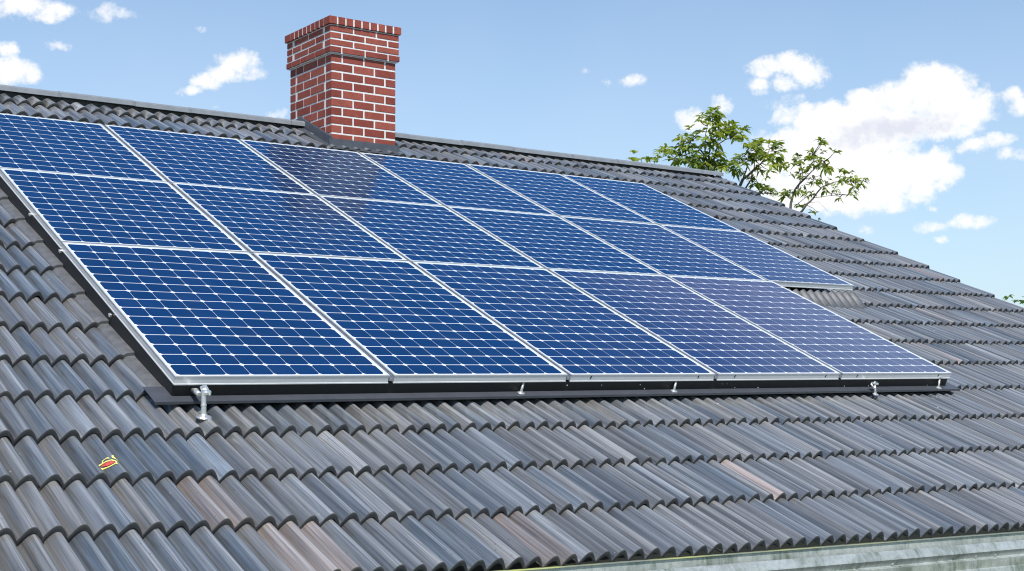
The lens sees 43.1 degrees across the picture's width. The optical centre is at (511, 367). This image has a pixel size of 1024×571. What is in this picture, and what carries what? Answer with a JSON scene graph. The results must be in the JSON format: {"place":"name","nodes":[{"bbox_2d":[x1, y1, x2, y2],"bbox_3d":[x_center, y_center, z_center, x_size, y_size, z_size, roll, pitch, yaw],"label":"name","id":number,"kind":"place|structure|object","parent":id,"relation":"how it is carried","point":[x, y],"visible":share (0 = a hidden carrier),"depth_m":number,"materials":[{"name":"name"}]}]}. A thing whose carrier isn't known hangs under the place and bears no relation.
{"place":"outdoors","nodes":[
{"label":"outdoors","id":0,"kind":"place"},
{"bbox_2d":[0,0,1023,307],"label":"sky","id":1,"kind":"structure","parent":0,"point":[923,100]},
{"label":"ground","id":2,"kind":"structure","parent":0,"visible":0},
{"bbox_2d":[0,15,1023,570],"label":"house","id":3,"kind":"structure","parent":2,"relation":"on","point":[870,481],"depth_m":5.68,"materials":[{"name":"tile"}]},
{"bbox_2d":[99,455,119,469],"bbox_3d":[-1.435,0.347,4.623,0.077,0.047,0.084,0,24,-36],"label":"sticker","id":4,"kind":"object","parent":3,"relation":"on","point":[110,462],"visible":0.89,"depth_m":4.62,"materials":[{"name":"red"}]},
{"bbox_2d":[190,385,211,419],"bbox_3d":[-1.251,0.140,5.189,0.066,0.140,0.155,0,0,-36],"label":"mounting bolt","id":5,"kind":"object","parent":3,"relation":"on","point":[203,394],"visible":1,"depth_m":5.14,"materials":[{"name":"silver metal"}]},
{"bbox_2d":[0,176,959,404],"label":"flashing tray","id":6,"kind":"object","parent":3,"relation":"on","point":[161,389],"visible":0.82,"depth_m":6.18,"materials":[{"name":"grey aluminium"}]},
{"bbox_2d":[104,126,393,380],"bbox_3d":[-1.681,-0.808,7.365,0.027,0.035,4.291,0,23,-36],"label":"mounting rail","id":7,"kind":"object","parent":6,"relation":"attached to","point":[391,378],"visible":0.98,"depth_m":6.80,"materials":[{"name":"metal"}]},
{"bbox_2d":[0,113,166,181],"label":"solar panel","id":8,"kind":"object","parent":7,"relation":"attached to","point":[54,145],"visible":0.9,"depth_m":8.11,"materials":[{"name":"glass"}]},
{"bbox_2d":[0,168,247,251],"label":"solar panel","id":9,"kind":"object","parent":7,"relation":"attached to","point":[71,208],"visible":0.92,"depth_m":7.11,"materials":[{"name":"glass"}]},
{"bbox_2d":[105,125,314,194],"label":"solar panel","id":10,"kind":"object","parent":7,"relation":"attached to","point":[176,157],"visible":0.84,"depth_m":8.70,"materials":[{"name":"glass"}]},
{"bbox_2d":[61,242,389,384],"bbox_3d":[-1.384,-0.272,6.080,0.987,0.040,1.637,0,24,-36],"label":"solar panel","id":11,"kind":"object","parent":7,"relation":"attached to","point":[196,317],"visible":1,"depth_m":5.93,"materials":[{"name":"glass"}]},
{"bbox_2d":[172,182,406,260],"bbox_3d":[-1.350,-0.859,7.762,0.974,0.040,1.274,0,24,-36],"label":"solar panel","id":12,"kind":"object","parent":7,"relation":"attached to","point":[264,221],"visible":0.83,"depth_m":7.70,"materials":[{"name":"glass"}]},
{"bbox_2d":[240,141,570,379],"bbox_3d":[-0.867,-0.808,7.947,0.028,0.035,4.291,0,23,-36],"label":"mounting rail","id":13,"kind":"object","parent":6,"relation":"attached to","point":[568,377],"visible":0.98,"depth_m":7.24,"materials":[{"name":"metal"}]},
{"bbox_2d":[240,139,442,205],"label":"solar panel","id":14,"kind":"object","parent":13,"relation":"attached to","point":[334,173],"visible":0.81,"depth_m":9.28,"materials":[{"name":"blue glass"}]},
{"bbox_2d":[253,253,567,382],"bbox_3d":[-0.566,-0.272,6.666,0.974,0.042,1.637,0,24,-36],"label":"solar panel","id":15,"kind":"object","parent":13,"relation":"on","point":[404,322],"visible":0.94,"depth_m":6.53,"materials":[{"name":"glass"}]},
{"bbox_2d":[319,195,543,268],"bbox_3d":[-0.537,-0.857,8.345,0.974,0.042,1.274,0,23,-36],"label":"solar panel","id":16,"kind":"object","parent":13,"relation":"attached to","point":[413,232],"visible":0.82,"depth_m":8.29,"materials":[{"name":"blue glass"}]},
{"bbox_2d":[517,382,524,394],"bbox_3d":[0.052,0.089,6.208,0.068,0.086,0.041,0,0,-36],"label":"mounting bracket","id":17,"kind":"object","parent":6,"relation":"attached to","point":[520,392],"visible":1,"depth_m":6.20,"materials":[{"name":"silver metal"}]},
{"bbox_2d":[670,381,677,392],"bbox_3d":[0.855,0.091,6.778,0.071,0.086,0.041,0,0,-36],"label":"mounting bracket","id":18,"kind":"object","parent":6,"relation":"attached to","point":[674,390],"visible":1,"depth_m":6.77,"materials":[{"name":"silver metal"}]},
{"bbox_2d":[870,381,878,395],"bbox_3d":[2.137,0.126,7.637,0.060,0.086,0.041,0,0,-36],"label":"mounting bracket","id":19,"kind":"object","parent":6,"relation":"attached to","point":[874,383],"visible":1,"depth_m":7.63,"materials":[{"name":"silver metal"}]},
{"bbox_2d":[936,376,942,388],"bbox_3d":[2.655,0.094,8.058,0.068,0.086,0.041,0,0,-36],"label":"mounting bracket","id":20,"kind":"object","parent":6,"relation":"attached to","point":[938,387],"visible":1,"depth_m":8.05,"materials":[{"name":"silver metal"}]},
{"bbox_2d":[628,106,787,195],"bbox_3d":[2.692,3.328,17.983,2.272,13.878,1.347,0,0,9],"label":"leafy tree","id":21,"kind":"object","parent":2,"relation":"on","point":[711,164],"visible":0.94,"depth_m":17.95,"materials":[{"name":"green plant"}]},
{"bbox_2d":[772,137,869,220],"bbox_3d":[4.143,3.568,18.017,1.543,13.404,1.148,0,0,0],"label":"leafy tree","id":22,"kind":"object","parent":2,"relation":"on","point":[827,168],"visible":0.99,"depth_m":17.95,"materials":[{"name":"green plant"}]},
{"bbox_2d":[1003,294,1023,303],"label":"distant tree","id":23,"kind":"object","parent":2,"relation":"on","point":[1014,301],"visible":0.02,"depth_m":46.63,"materials":[{"name":"green plant"}]},
{"label":"mounting rail","id":24,"kind":"object","parent":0,"visible":0},
{"bbox_2d":[360,152,554,214],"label":"solar panel","id":25,"kind":"object","parent":24,"relation":"attached to","point":[451,184],"visible":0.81,"depth_m":9.87,"materials":[{"name":"blue glass"}]},
{"bbox_2d":[447,206,662,274],"bbox_3d":[0.276,-0.858,8.927,0.974,0.040,1.274,0,24,-36],"label":"solar panel","id":26,"kind":"object","parent":24,"relation":"attached to","point":[551,241],"visible":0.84,"depth_m":8.87,"materials":[{"name":"blue glass"}]},
{"bbox_2d":[413,262,714,381],"bbox_3d":[0.247,-0.271,7.248,0.974,0.041,1.637,0,23,-36],"label":"solar panel","id":27,"kind":"object","parent":24,"relation":"attached to","point":[575,334],"visible":0.95,"depth_m":7.12,"materials":[{"name":"glass"}]},
{"label":"mounting rail","id":28,"kind":"object","parent":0,"visible":0},
{"bbox_2d":[467,164,655,223],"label":"solar panel","id":29,"kind":"object","parent":28,"relation":"attached to","point":[558,194],"visible":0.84,"depth_m":10.45,"materials":[{"name":"blue glass"}]},
{"bbox_2d":[560,216,766,280],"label":"solar panel","id":30,"kind":"object","parent":28,"relation":"attached to","point":[660,249],"visible":0.87,"depth_m":9.46,"materials":[{"name":"glass"}]},
{"bbox_2d":[549,269,839,380],"bbox_3d":[1.061,-0.272,7.830,0.974,0.040,1.637,0,24,-36],"label":"solar panel","id":31,"kind":"object","parent":28,"relation":"attached to","point":[723,344],"visible":0.95,"depth_m":7.71,"materials":[{"name":"glass"}]},
{"bbox_2d":[667,275,950,379],"bbox_3d":[1.892,-0.272,8.424,1.017,0.042,1.637,0,23,-36],"label":"solar panel","id":32,"kind":"object","parent":28,"relation":"attached to","point":[845,348],"visible":0.97,"depth_m":8.31,"materials":[{"name":"glass"}]},
{"label":"mounting rail","id":33,"kind":"object","parent":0,"visible":0},
{"bbox_2d":[562,174,740,230],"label":"solar panel","id":34,"kind":"object","parent":33,"relation":"attached to","point":[651,204],"visible":0.86,"depth_m":11.02,"materials":[{"name":"glass"}]},
{"bbox_2d":[660,225,853,289],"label":"solar panel","id":35,"kind":"object","parent":33,"relation":"attached to","point":[758,257],"visible":0.9,"depth_m":9.99,"materials":[{"name":"glass"}]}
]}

